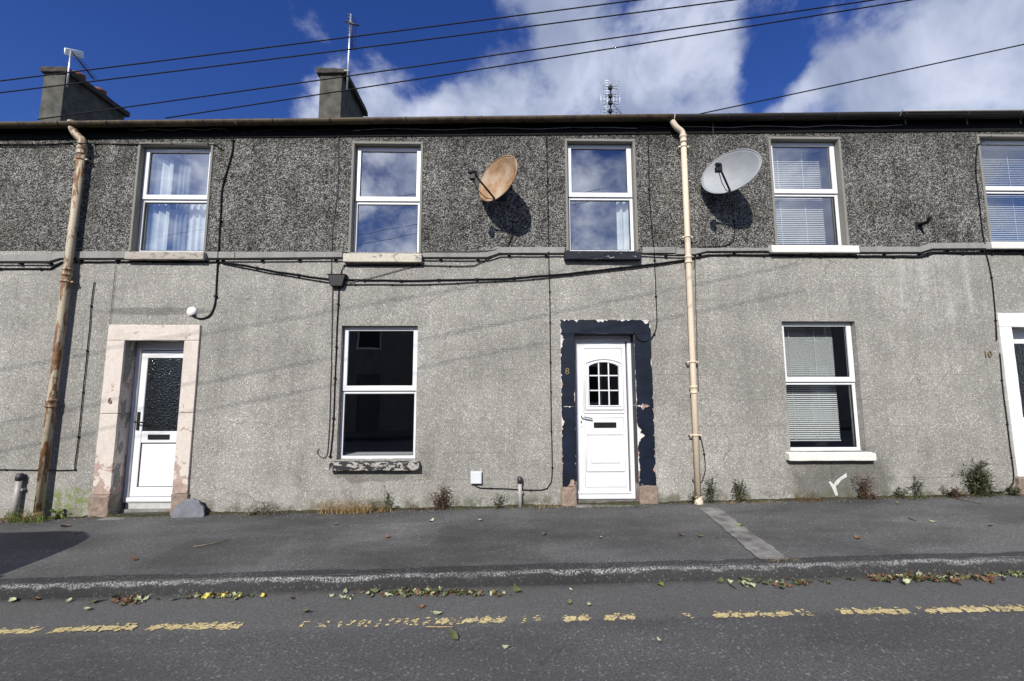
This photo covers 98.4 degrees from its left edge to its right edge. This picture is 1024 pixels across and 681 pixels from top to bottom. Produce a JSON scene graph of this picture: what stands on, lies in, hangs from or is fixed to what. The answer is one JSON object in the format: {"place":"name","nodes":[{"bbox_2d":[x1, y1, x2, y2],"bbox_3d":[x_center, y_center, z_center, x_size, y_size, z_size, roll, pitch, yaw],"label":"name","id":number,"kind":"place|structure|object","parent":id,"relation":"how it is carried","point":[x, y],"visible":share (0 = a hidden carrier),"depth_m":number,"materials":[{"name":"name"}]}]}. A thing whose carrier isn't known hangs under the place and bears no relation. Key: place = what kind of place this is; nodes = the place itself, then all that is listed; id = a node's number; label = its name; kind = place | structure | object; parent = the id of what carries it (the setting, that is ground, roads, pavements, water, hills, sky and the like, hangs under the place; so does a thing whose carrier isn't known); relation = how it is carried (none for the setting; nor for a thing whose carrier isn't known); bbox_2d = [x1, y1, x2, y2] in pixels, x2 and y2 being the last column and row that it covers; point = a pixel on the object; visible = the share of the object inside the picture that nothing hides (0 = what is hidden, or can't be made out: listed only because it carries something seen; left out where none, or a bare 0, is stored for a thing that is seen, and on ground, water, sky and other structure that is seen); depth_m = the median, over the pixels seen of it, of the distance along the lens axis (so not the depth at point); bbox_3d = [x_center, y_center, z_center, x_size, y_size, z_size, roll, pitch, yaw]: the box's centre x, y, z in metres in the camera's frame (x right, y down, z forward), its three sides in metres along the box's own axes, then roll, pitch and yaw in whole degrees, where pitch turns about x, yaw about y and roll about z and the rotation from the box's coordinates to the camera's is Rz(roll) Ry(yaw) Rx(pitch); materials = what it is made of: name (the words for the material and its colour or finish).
{"place":"outdoors","nodes":[
{"label":"outdoors","id":0,"kind":"place"},
{"bbox_2d":[0,572,1023,680],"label":"road","id":1,"kind":"structure","parent":0,"point":[269,639],"depth_m":2.89,"materials":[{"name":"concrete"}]},
{"bbox_2d":[110,593,159,605],"bbox_3d":[-3.006,2.038,3.483,0.438,0.057,0.184,0,-6,-1],"label":"leaf heap","id":2,"kind":"object","parent":1,"relation":"on","point":[129,598],"visible":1,"depth_m":3.49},
{"bbox_2d":[183,589,264,599],"bbox_3d":[-2.281,2.033,3.546,0.637,0.052,0.178,-1,-6,4],"label":"leaf heap","id":3,"kind":"object","parent":1,"relation":"on","point":[217,594],"visible":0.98,"depth_m":3.53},
{"bbox_2d":[327,594,353,599],"bbox_3d":[-1.349,2.009,3.478,0.212,0.037,0.050,-2,-7,15],"label":"leaf heap","id":4,"kind":"object","parent":1,"relation":"on","point":[340,596],"visible":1,"depth_m":3.47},
{"bbox_2d":[343,585,512,597],"bbox_3d":[-0.674,2.004,3.541,1.377,0.077,0.208,0,-6,3],"label":"leaf heap","id":5,"kind":"object","parent":1,"relation":"on","point":[419,591],"visible":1,"depth_m":3.52,"materials":[{"name":"plant"}]},
{"bbox_2d":[449,626,457,639],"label":"fallen leaf","id":6,"kind":"object","parent":1,"relation":"on","point":[453,634],"visible":1,"depth_m":2.87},
{"bbox_2d":[0,551,1023,599],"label":"kerb","id":7,"kind":"structure","parent":1,"relation":"on","point":[484,576],"depth_m":3.68,"materials":[{"name":"concrete"}]},
{"bbox_2d":[766,556,801,561],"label":"grass tuft","id":8,"kind":"object","parent":7,"relation":"on","point":[782,559],"visible":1,"depth_m":3.77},
{"bbox_2d":[0,604,1023,634],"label":"yellow line","id":9,"kind":"object","parent":1,"relation":"on","point":[487,619],"visible":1,"depth_m":3.09,"materials":[{"name":"paint"}]},
{"bbox_2d":[513,584,521,591],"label":"fallen leaf","id":10,"kind":"object","parent":1,"relation":"on","point":[516,588],"visible":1,"depth_m":3.54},
{"bbox_2d":[717,577,785,588],"bbox_3d":[1.925,1.953,3.573,0.508,0.062,0.193,-1,-6,8],"label":"leaf heap","id":11,"kind":"object","parent":1,"relation":"on","point":[743,582],"visible":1,"depth_m":3.58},
{"bbox_2d":[769,577,830,586],"bbox_3d":[2.321,1.948,3.584,0.484,0.053,0.159,0,-6,-1],"label":"leaf heap","id":12,"kind":"object","parent":1,"relation":"on","point":[798,582],"visible":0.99,"depth_m":3.56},
{"bbox_2d":[843,570,1005,584],"bbox_3d":[3.339,1.928,3.585,1.251,0.080,0.233,0,-6,-1],"label":"leaf heap","id":13,"kind":"object","parent":1,"relation":"on","point":[907,577],"visible":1,"depth_m":3.60,"materials":[{"name":"plant"}]},
{"bbox_2d":[965,569,1023,577],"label":"leaf heap","id":14,"kind":"object","parent":1,"relation":"on","point":[1016,574],"visible":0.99,"depth_m":3.64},
{"bbox_2d":[0,495,1023,583],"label":"pavement","id":15,"kind":"structure","parent":0,"point":[320,541],"depth_m":4.52,"materials":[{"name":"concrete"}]},
{"bbox_2d":[0,511,32,522],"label":"grass tuft","id":16,"kind":"object","parent":15,"relation":"on","point":[15,518],"visible":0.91,"depth_m":5.36,"materials":[{"name":"plant"}]},
{"bbox_2d":[0,505,53,522],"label":"grass tuft","id":17,"kind":"object","parent":15,"relation":"on","point":[17,518],"visible":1,"depth_m":5.34,"materials":[{"name":"green plant"}]},
{"bbox_2d":[50,508,65,519],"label":"wall weed","id":18,"kind":"object","parent":15,"relation":"on","point":[57,515],"depth_m":5.45,"materials":[{"name":"green plant"}]},
{"bbox_2d":[0,67,247,519],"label":"terraced house","id":19,"kind":"structure","parent":15,"relation":"on","point":[153,433],"depth_m":5.84,"materials":[{"name":"stone"}]},
{"bbox_2d":[10,473,26,519],"bbox_3d":[-6.157,1.957,5.502,0.099,0.588,0.093,0,-6,-1],"label":"riser pipe","id":20,"kind":"object","parent":19,"relation":"attached to","point":[19,479],"visible":0.91,"depth_m":5.49,"materials":[{"name":"grey plastic"}]},
{"bbox_2d":[0,145,66,146],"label":"cable","id":21,"kind":"object","parent":19,"relation":"attached to","point":[32,146],"visible":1,"depth_m":6.03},
{"bbox_2d":[0,282,94,470],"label":"cable","id":22,"kind":"object","parent":19,"relation":"attached to","point":[82,392],"visible":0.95,"depth_m":5.68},
{"bbox_2d":[29,119,92,520],"bbox_3d":[-5.864,-0.358,5.732,0.296,5.268,0.152,0,-6,-1],"label":"downpipe","id":23,"kind":"object","parent":19,"relation":"attached to","point":[65,281],"visible":0.94,"depth_m":5.68,"materials":[{"name":"beige metal"}]},
{"bbox_2d":[64,48,98,86],"bbox_3d":[-9.518,-5.943,9.744,0.261,1.062,0.580,-1,-6,6],"label":"tv aerial","id":24,"kind":"object","parent":19,"relation":"attached to","point":[73,53],"visible":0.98,"depth_m":9.64,"materials":[{"name":"metal"}]},
{"bbox_2d":[0,142,222,149],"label":"cable","id":25,"kind":"object","parent":19,"relation":"attached to","point":[110,143],"visible":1,"depth_m":6.06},
{"bbox_2d":[109,265,115,324],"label":"cable","id":26,"kind":"object","parent":19,"relation":"attached to","point":[112,295],"visible":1,"depth_m":5.83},
{"bbox_2d":[120,342,183,512],"bbox_3d":[-4.665,1.182,5.858,0.770,2.331,0.186,0,-6,-1],"label":"door","id":27,"kind":"structure","parent":19,"relation":"in","point":[148,486],"depth_m":5.84,"materials":[{"name":"white plastic"}]},
{"bbox_2d":[144,154,174,249],"bbox_3d":[-5.003,-1.892,6.207,0.400,1.552,0.051,0,-6,-1],"label":"curtain","id":28,"kind":"object","parent":19,"relation":"hanging from","point":[157,221],"visible":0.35,"depth_m":6.21,"materials":[{"name":"fabric"}]},
{"bbox_2d":[124,142,213,260],"bbox_3d":[-4.606,-1.888,6.030,1.053,1.674,0.235,0,-6,-1],"label":"window","id":29,"kind":"structure","parent":19,"relation":"in","point":[141,198],"depth_m":6.06,"materials":[{"name":"white plastic"}]},
{"bbox_2d":[172,155,192,249],"bbox_3d":[-4.674,-1.887,6.251,0.180,1.552,0.049,0,-6,-1],"label":"curtain","id":30,"kind":"object","parent":19,"relation":"hanging from","point":[181,210],"visible":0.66,"depth_m":6.25,"materials":[{"name":"fabric"}]},
{"bbox_2d":[186,307,196,315],"bbox_3d":[-4.227,-0.383,5.818,0.132,0.127,0.044,0,-6,-1],"label":"entry cap","id":31,"kind":"object","parent":19,"relation":"attached to","point":[190,311],"visible":1,"depth_m":5.81,"materials":[{"name":"white plastic"}]},
{"bbox_2d":[187,204,206,249],"bbox_3d":[-4.387,-1.538,6.228,0.360,0.851,0.051,0,-6,-1],"label":"curtain","id":32,"kind":"object","parent":19,"relation":"hanging from","point":[196,226],"visible":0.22,"depth_m":6.24,"materials":[{"name":"fabric"}]},
{"bbox_2d":[192,129,234,318],"bbox_3d":[-4.029,-1.590,5.940,0.399,2.634,0.070,0,-6,-1],"label":"cable","id":33,"kind":"object","parent":19,"relation":"attached to","point":[220,220],"visible":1,"depth_m":5.95,"materials":[{"name":"plastic"}]},
{"bbox_2d":[0,248,1023,264],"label":"string course","id":34,"kind":"object","parent":19,"relation":"attached to","point":[441,258],"visible":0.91,"depth_m":5.95,"materials":[{"name":"concrete"}]},
{"bbox_2d":[171,498,204,517],"bbox_3d":[-3.994,2.086,5.468,0.398,0.249,0.086,0,-6,-1],"label":"slate slab","id":35,"kind":"object","parent":15,"relation":"on","point":[193,507],"depth_m":5.45,"materials":[{"name":"stone"}]},
{"bbox_2d":[251,501,272,514],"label":"wall weed","id":36,"kind":"object","parent":15,"relation":"on","point":[261,507],"depth_m":5.53,"materials":[{"name":"green plant"}]},
{"bbox_2d":[238,503,297,515],"bbox_3d":[-2.993,2.078,5.391,0.914,0.152,0.290,0,-6,-1],"label":"grass tuft","id":37,"kind":"object","parent":15,"relation":"on","point":[257,512],"visible":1,"depth_m":5.46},
{"bbox_2d":[296,496,390,514],"bbox_3d":[-2.064,2.014,5.334,1.287,0.230,0.414,0,-6,-1],"label":"grass tuft","id":38,"kind":"object","parent":15,"relation":"on","point":[340,510],"visible":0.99,"depth_m":5.46,"materials":[{"name":"plant"}]},
{"bbox_2d":[345,504,405,512],"bbox_3d":[-1.703,2.072,5.429,0.850,0.122,0.262,0,-6,-1],"label":"grass tuft","id":39,"kind":"object","parent":15,"relation":"on","point":[370,510],"visible":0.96,"depth_m":5.48,"materials":[{"name":"plant"}]},
{"bbox_2d":[381,485,393,511],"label":"wall weed","id":40,"kind":"object","parent":15,"relation":"on","point":[388,504],"depth_m":5.55,"materials":[{"name":"green plant"}]},
{"bbox_2d":[409,503,428,510],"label":"wall weed","id":41,"kind":"object","parent":15,"relation":"on","point":[416,508],"depth_m":5.54,"materials":[{"name":"green plant"}]},
{"bbox_2d":[426,481,451,509],"bbox_3d":[-0.909,1.974,5.571,0.328,0.432,0.268,0,-6,-1],"label":"wall weed","id":42,"kind":"object","parent":15,"relation":"on","point":[444,502],"depth_m":5.55,"materials":[{"name":"green plant"}]},
{"bbox_2d":[222,68,683,511],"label":"terraced house","id":43,"kind":"structure","parent":15,"relation":"on","point":[437,384],"depth_m":5.92,"materials":[{"name":"stone"}]},
{"bbox_2d":[317,287,332,457],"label":"cable","id":44,"kind":"object","parent":43,"relation":"attached to","point":[330,376],"visible":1,"depth_m":5.76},
{"bbox_2d":[328,287,339,457],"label":"cable","id":45,"kind":"object","parent":43,"relation":"attached to","point":[334,378],"visible":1,"depth_m":5.76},
{"bbox_2d":[331,135,338,273],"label":"cable","id":46,"kind":"object","parent":43,"relation":"attached to","point":[336,200],"visible":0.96,"depth_m":6.02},
{"bbox_2d":[327,274,347,286],"bbox_3d":[-2.325,-0.798,5.873,0.250,0.164,0.085,0,-6,-1],"label":"junction box","id":47,"kind":"object","parent":43,"relation":"attached to","point":[337,280],"visible":1,"depth_m":5.84,"materials":[{"name":"black plastic"}]},
{"bbox_2d":[344,14,359,88],"bbox_3d":[-3.526,-6.316,9.659,0.337,1.803,0.243,2,-7,-17],"label":"tv aerial","id":48,"kind":"object","parent":43,"relation":"attached to","point":[350,23],"visible":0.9,"depth_m":9.66,"materials":[{"name":"metal"}]},
{"bbox_2d":[329,327,419,470],"bbox_3d":[-1.747,0.747,5.907,1.136,1.865,0.474,0,-6,-1],"label":"window","id":49,"kind":"structure","parent":43,"relation":"in","point":[347,389],"depth_m":5.84,"materials":[{"name":"white plastic"}]},
{"bbox_2d":[343,141,422,263],"bbox_3d":[-1.730,-1.896,6.078,1.046,1.740,0.235,0,-6,-1],"label":"window","id":50,"kind":"structure","parent":43,"relation":"in","point":[358,147],"depth_m":6.12,"materials":[{"name":"white plastic"}]},
{"bbox_2d":[341,219,512,273],"bbox_3d":[-1.141,-1.258,5.975,2.316,0.800,0.023,0,-6,-1],"label":"cable","id":51,"kind":"object","parent":43,"relation":"attached to","point":[425,265],"visible":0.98,"depth_m":5.94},
{"bbox_2d":[349,227,510,282],"bbox_3d":[-1.102,-1.157,5.953,2.175,0.792,0.028,0,-6,-1],"label":"cable","id":52,"kind":"object","parent":43,"relation":"attached to","point":[436,251],"visible":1,"depth_m":5.95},
{"bbox_2d":[222,261,684,284],"bbox_3d":[-0.750,-0.914,5.943,6.251,0.348,0.023,0,-6,-1],"label":"cable","id":53,"kind":"object","parent":43,"relation":"attached to","point":[457,282],"visible":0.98,"depth_m":5.92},
{"bbox_2d":[471,471,481,483],"bbox_3d":[-0.456,1.749,5.638,0.141,0.153,0.054,0,-6,-1],"label":"meter box","id":54,"kind":"object","parent":43,"relation":"attached to","point":[476,477],"visible":1,"depth_m":5.61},
{"bbox_2d":[468,155,517,201],"bbox_3d":[-0.241,-2.090,5.739,0.615,0.637,0.707,0,-6,-1],"label":"satellite dish","id":55,"kind":"object","parent":43,"relation":"attached to","point":[496,181],"visible":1,"depth_m":5.80,"materials":[{"name":"brown metal"}]},
{"bbox_2d":[353,127,636,130],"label":"cable","id":56,"kind":"object","parent":43,"relation":"attached to","point":[510,128],"visible":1,"depth_m":6.16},
{"bbox_2d":[474,130,552,490],"bbox_3d":[0.019,-0.515,5.912,1.013,4.902,0.023,0,-6,-1],"label":"cable","id":57,"kind":"object","parent":43,"relation":"attached to","point":[550,343],"visible":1,"depth_m":5.84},
{"bbox_2d":[517,476,522,507],"bbox_3d":[0.101,1.938,5.612,0.078,0.408,0.084,0,-6,-1],"label":"riser pipe","id":58,"kind":"object","parent":43,"relation":"attached to","point":[519,482],"visible":0.92,"depth_m":5.59,"materials":[{"name":"grey plastic"}]},
{"bbox_2d":[564,139,640,260],"bbox_3d":[1.221,-1.948,6.133,1.040,1.757,0.234,0,-6,-1],"label":"window","id":59,"kind":"structure","parent":43,"relation":"in","point":[627,145],"depth_m":6.18,"materials":[{"name":"white plastic"}]},
{"bbox_2d":[574,335,636,502],"bbox_3d":[1.223,1.083,5.908,0.807,2.313,0.154,0,-6,-1],"label":"door","id":60,"kind":"structure","parent":43,"relation":"in","point":[603,434],"depth_m":5.88,"materials":[{"name":"white plastic"}]},
{"bbox_2d":[601,80,621,113],"bbox_3d":[2.401,-5.798,10.529,0.495,1.212,0.431,0,-6,-1],"label":"tv aerial","id":61,"kind":"object","parent":43,"relation":"attached to","point":[610,96],"visible":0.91,"depth_m":10.58,"materials":[{"name":"metal"}]},
{"bbox_2d":[556,126,671,128],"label":"cable","id":62,"kind":"object","parent":43,"relation":"attached to","point":[619,127],"visible":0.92,"depth_m":6.19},
{"bbox_2d":[616,202,629,249],"bbox_3d":[1.581,-1.589,6.285,0.180,0.828,0.045,0,-6,1],"label":"curtain","id":63,"kind":"object","parent":43,"relation":"hanging from","point":[622,218],"visible":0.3,"depth_m":6.29,"materials":[{"name":"fabric"}]},
{"bbox_2d":[633,132,656,341],"bbox_3d":[1.778,-1.453,6.021,0.354,2.968,0.035,1,-6,-10],"label":"cable","id":64,"kind":"object","parent":43,"relation":"attached to","point":[654,260],"visible":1,"depth_m":6.03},
{"bbox_2d":[490,492,507,509],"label":"wall weed","id":65,"kind":"object","parent":15,"relation":"on","point":[498,503],"depth_m":5.56,"materials":[{"name":"green plant"}]},
{"bbox_2d":[0,493,1018,519],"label":"wall foot dirt","id":66,"kind":"structure","parent":15,"relation":"on","point":[472,507],"depth_m":5.61,"materials":[{"name":"soil"}]},
{"bbox_2d":[1,495,1022,523],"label":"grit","id":67,"kind":"object","parent":15,"relation":"on","point":[492,509],"visible":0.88,"depth_m":5.49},
{"bbox_2d":[589,503,650,507],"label":"grass tuft","id":68,"kind":"object","parent":15,"relation":"on","point":[635,506],"visible":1,"depth_m":5.51,"materials":[{"name":"green plant"}]},
{"bbox_2d":[687,490,702,503],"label":"wall weed","id":69,"kind":"object","parent":15,"relation":"on","point":[693,497],"depth_m":5.58,"materials":[{"name":"green plant"}]},
{"bbox_2d":[702,474,719,503],"bbox_3d":[2.514,1.880,5.624,0.271,0.393,0.246,0,-6,-1],"label":"wall weed","id":70,"kind":"object","parent":15,"relation":"on","point":[708,489],"depth_m":5.60,"materials":[{"name":"green plant"}]},
{"bbox_2d":[731,479,751,502],"bbox_3d":[2.913,1.956,5.635,0.286,0.391,0.258,-4,-7,32],"label":"wall weed","id":71,"kind":"object","parent":15,"relation":"on","point":[738,491],"depth_m":5.63,"materials":[{"name":"green plant"}]},
{"bbox_2d":[700,508,784,558],"bbox_3d":[2.336,1.961,4.594,0.271,0.026,1.598,-1,-6,5],"label":"pavement strip","id":72,"kind":"object","parent":15,"relation":"on","point":[756,546],"visible":0.98,"depth_m":4.37,"materials":[{"name":"concrete"}]},
{"bbox_2d":[788,492,831,501],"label":"grass tuft","id":73,"kind":"object","parent":15,"relation":"on","point":[815,498],"visible":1,"depth_m":5.59,"materials":[{"name":"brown plant"}]},
{"bbox_2d":[668,109,1023,500],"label":"terraced house","id":74,"kind":"structure","parent":15,"relation":"on","point":[917,348],"depth_m":6.01,"materials":[{"name":"stone"}]},
{"bbox_2d":[0,252,1023,281],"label":"cable","id":75,"kind":"object","parent":74,"relation":"attached to","point":[620,267],"visible":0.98,"depth_m":5.94,"materials":[{"name":"rubber"}]},
{"bbox_2d":[669,114,702,504],"bbox_3d":[2.323,-0.501,5.887,0.270,5.271,0.145,0,-6,-1],"label":"downpipe","id":76,"kind":"object","parent":74,"relation":"attached to","point":[687,237],"visible":0.94,"depth_m":5.84,"materials":[{"name":"beige paint"}]},
{"bbox_2d":[692,436,705,481],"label":"cable","id":77,"kind":"object","parent":74,"relation":"attached to","point":[704,460],"visible":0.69,"depth_m":5.72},
{"bbox_2d":[695,153,712,390],"bbox_3d":[2.641,-1.238,5.980,0.384,3.818,0.116,0,-6,-1],"label":"cable","id":78,"kind":"object","parent":74,"relation":"attached to","point":[695,281],"visible":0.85,"depth_m":5.97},
{"bbox_2d":[694,200,734,266],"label":"cable","id":79,"kind":"object","parent":74,"relation":"attached to","point":[727,244],"visible":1,"depth_m":6.05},
{"bbox_2d":[701,149,761,194],"bbox_3d":[2.812,-2.199,5.797,0.625,0.620,0.716,0,-6,-1],"label":"satellite dish","id":80,"kind":"object","parent":74,"relation":"attached to","point":[728,172],"visible":1,"depth_m":5.81,"materials":[{"name":"grey metal"}]},
{"bbox_2d":[681,125,895,127],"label":"cable","id":81,"kind":"object","parent":74,"relation":"attached to","point":[788,126],"visible":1,"depth_m":6.23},
{"bbox_2d":[772,149,825,243],"bbox_3d":[4.083,-2.066,6.403,0.836,1.488,0.030,0,-6,-1],"label":"venetian blind","id":82,"kind":"object","parent":74,"relation":"hanging from","point":[776,151],"visible":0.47,"depth_m":6.40,"materials":[{"name":"plastic"}]},
{"bbox_2d":[784,328,840,440],"bbox_3d":[4.068,0.574,6.112,0.831,1.600,0.030,0,-6,-1],"label":"venetian blind","id":83,"kind":"object","parent":74,"relation":"hanging from","point":[797,352],"visible":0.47,"depth_m":6.12,"materials":[{"name":"plastic"}]},
{"bbox_2d":[768,136,859,253],"bbox_3d":[4.115,-2.028,6.189,1.205,1.708,0.235,0,-6,-1],"label":"window","id":84,"kind":"structure","parent":74,"relation":"in","point":[833,144],"depth_m":6.23,"materials":[{"name":"white plastic"}]},
{"bbox_2d":[782,322,875,460],"bbox_3d":[4.129,0.653,5.893,1.137,1.829,0.234,0,-6,-1],"label":"window","id":85,"kind":"structure","parent":74,"relation":"in","point":[849,380],"depth_m":5.94,"materials":[{"name":"white plastic"}]},
{"bbox_2d":[829,473,846,495],"bbox_3d":[4.229,1.866,5.729,0.246,0.285,0.006,0,-6,-1],"label":"paint splash","id":86,"kind":"object","parent":74,"relation":"attached to","point":[837,481],"visible":1,"depth_m":5.73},
{"bbox_2d":[699,44,1023,113],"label":"overhead wire","id":87,"kind":"object","parent":74,"relation":"attached to","point":[863,78],"visible":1,"depth_m":5.90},
{"bbox_2d":[915,215,932,228],"bbox_3d":[5.650,-1.619,6.033,0.100,0.123,0.217,0,-6,-1],"label":"wall bracket","id":88,"kind":"object","parent":74,"relation":"attached to","point":[918,225],"depth_m":6.08,"materials":[{"name":"black plastic"}]},
{"bbox_2d":[974,136,996,340],"bbox_3d":[6.679,-1.458,6.124,0.312,2.936,0.026,0,-6,-1],"label":"cable","id":89,"kind":"object","parent":74,"relation":"attached to","point":[991,277],"visible":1,"depth_m":6.12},
{"bbox_2d":[976,134,1023,248],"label":"window","id":90,"kind":"structure","parent":74,"relation":"in","point":[995,139],"depth_m":6.29,"materials":[{"name":"white plastic"}]},
{"bbox_2d":[980,147,1023,240],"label":"venetian blind","id":91,"kind":"object","parent":74,"relation":"hanging from","point":[1005,149],"visible":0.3,"depth_m":6.46,"materials":[{"name":"plastic"}]},
{"bbox_2d":[991,353,1014,492],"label":"cable","id":92,"kind":"object","parent":74,"relation":"attached to","point":[1007,424],"visible":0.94,"depth_m":5.83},
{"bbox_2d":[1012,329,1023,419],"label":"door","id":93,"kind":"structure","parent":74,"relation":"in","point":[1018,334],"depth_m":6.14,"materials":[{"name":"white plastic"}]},
{"bbox_2d":[852,472,877,500],"bbox_3d":[4.503,1.863,5.655,0.320,0.378,0.276,0,-6,-1],"label":"wall weed","id":94,"kind":"object","parent":15,"relation":"on","point":[862,488],"depth_m":5.64,"materials":[{"name":"green plant"}]},
{"bbox_2d":[858,490,880,499],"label":"wall weed","id":95,"kind":"object","parent":15,"relation":"on","point":[873,496],"depth_m":5.64,"materials":[{"name":"green plant"}]},
{"bbox_2d":[894,486,910,498],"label":"wall weed","id":96,"kind":"object","parent":15,"relation":"on","point":[899,492],"depth_m":5.66,"materials":[{"name":"green plant"}]},
{"bbox_2d":[900,493,928,499],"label":"grass tuft","id":97,"kind":"object","parent":15,"relation":"on","point":[915,497],"visible":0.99,"depth_m":5.62,"materials":[{"name":"green plant"}]},
{"bbox_2d":[908,474,927,497],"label":"wall weed","id":98,"kind":"object","parent":15,"relation":"on","point":[917,491],"depth_m":5.67,"materials":[{"name":"green plant"}]},
{"bbox_2d":[940,486,969,498],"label":"wall weed","id":99,"kind":"object","parent":15,"relation":"on","point":[954,492],"depth_m":5.66,"materials":[{"name":"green plant"}]},
{"bbox_2d":[958,456,1002,497],"bbox_3d":[5.973,1.797,5.685,0.540,0.619,0.341,0,-6,-1],"label":"wall weed","id":100,"kind":"object","parent":15,"relation":"on","point":[980,480],"depth_m":5.68,"materials":[{"name":"green plant"}]},
{"bbox_2d":[985,472,1001,497],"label":"wall weed","id":101,"kind":"object","parent":15,"relation":"on","point":[992,487],"depth_m":5.67,"materials":[{"name":"green plant"}]},
{"bbox_2d":[1007,483,1023,495],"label":"wall weed","id":102,"kind":"object","parent":15,"relation":"on","point":[1015,491],"depth_m":5.68,"materials":[{"name":"green plant"}]},
{"bbox_3d":[11.407,-1.934,4.948,1.200,8.098,0.296,0,-6,-1],"label":"utility pole","id":103,"kind":"object","parent":15,"relation":"on","visible":0},
{"bbox_2d":[0,0,638,81],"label":"overhead wire","id":104,"kind":"object","parent":103,"relation":"attached to","point":[321,40],"visible":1,"depth_m":5.66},
{"bbox_2d":[0,0,734,92],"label":"overhead wire","id":105,"kind":"object","parent":103,"relation":"attached to","point":[368,46],"visible":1,"depth_m":5.67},
{"bbox_2d":[37,0,874,119],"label":"overhead wire","id":106,"kind":"object","parent":103,"relation":"attached to","point":[459,59],"visible":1,"depth_m":5.73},
{"bbox_2d":[165,0,911,118],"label":"overhead wire","id":107,"kind":"object","parent":103,"relation":"attached to","point":[541,59],"visible":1,"depth_m":5.75,"materials":[{"name":"metal"}]},
{"bbox_2d":[0,0,1023,120],"label":"sky","id":108,"kind":"structure","parent":0,"point":[697,74],"materials":[{"name":"blue"}]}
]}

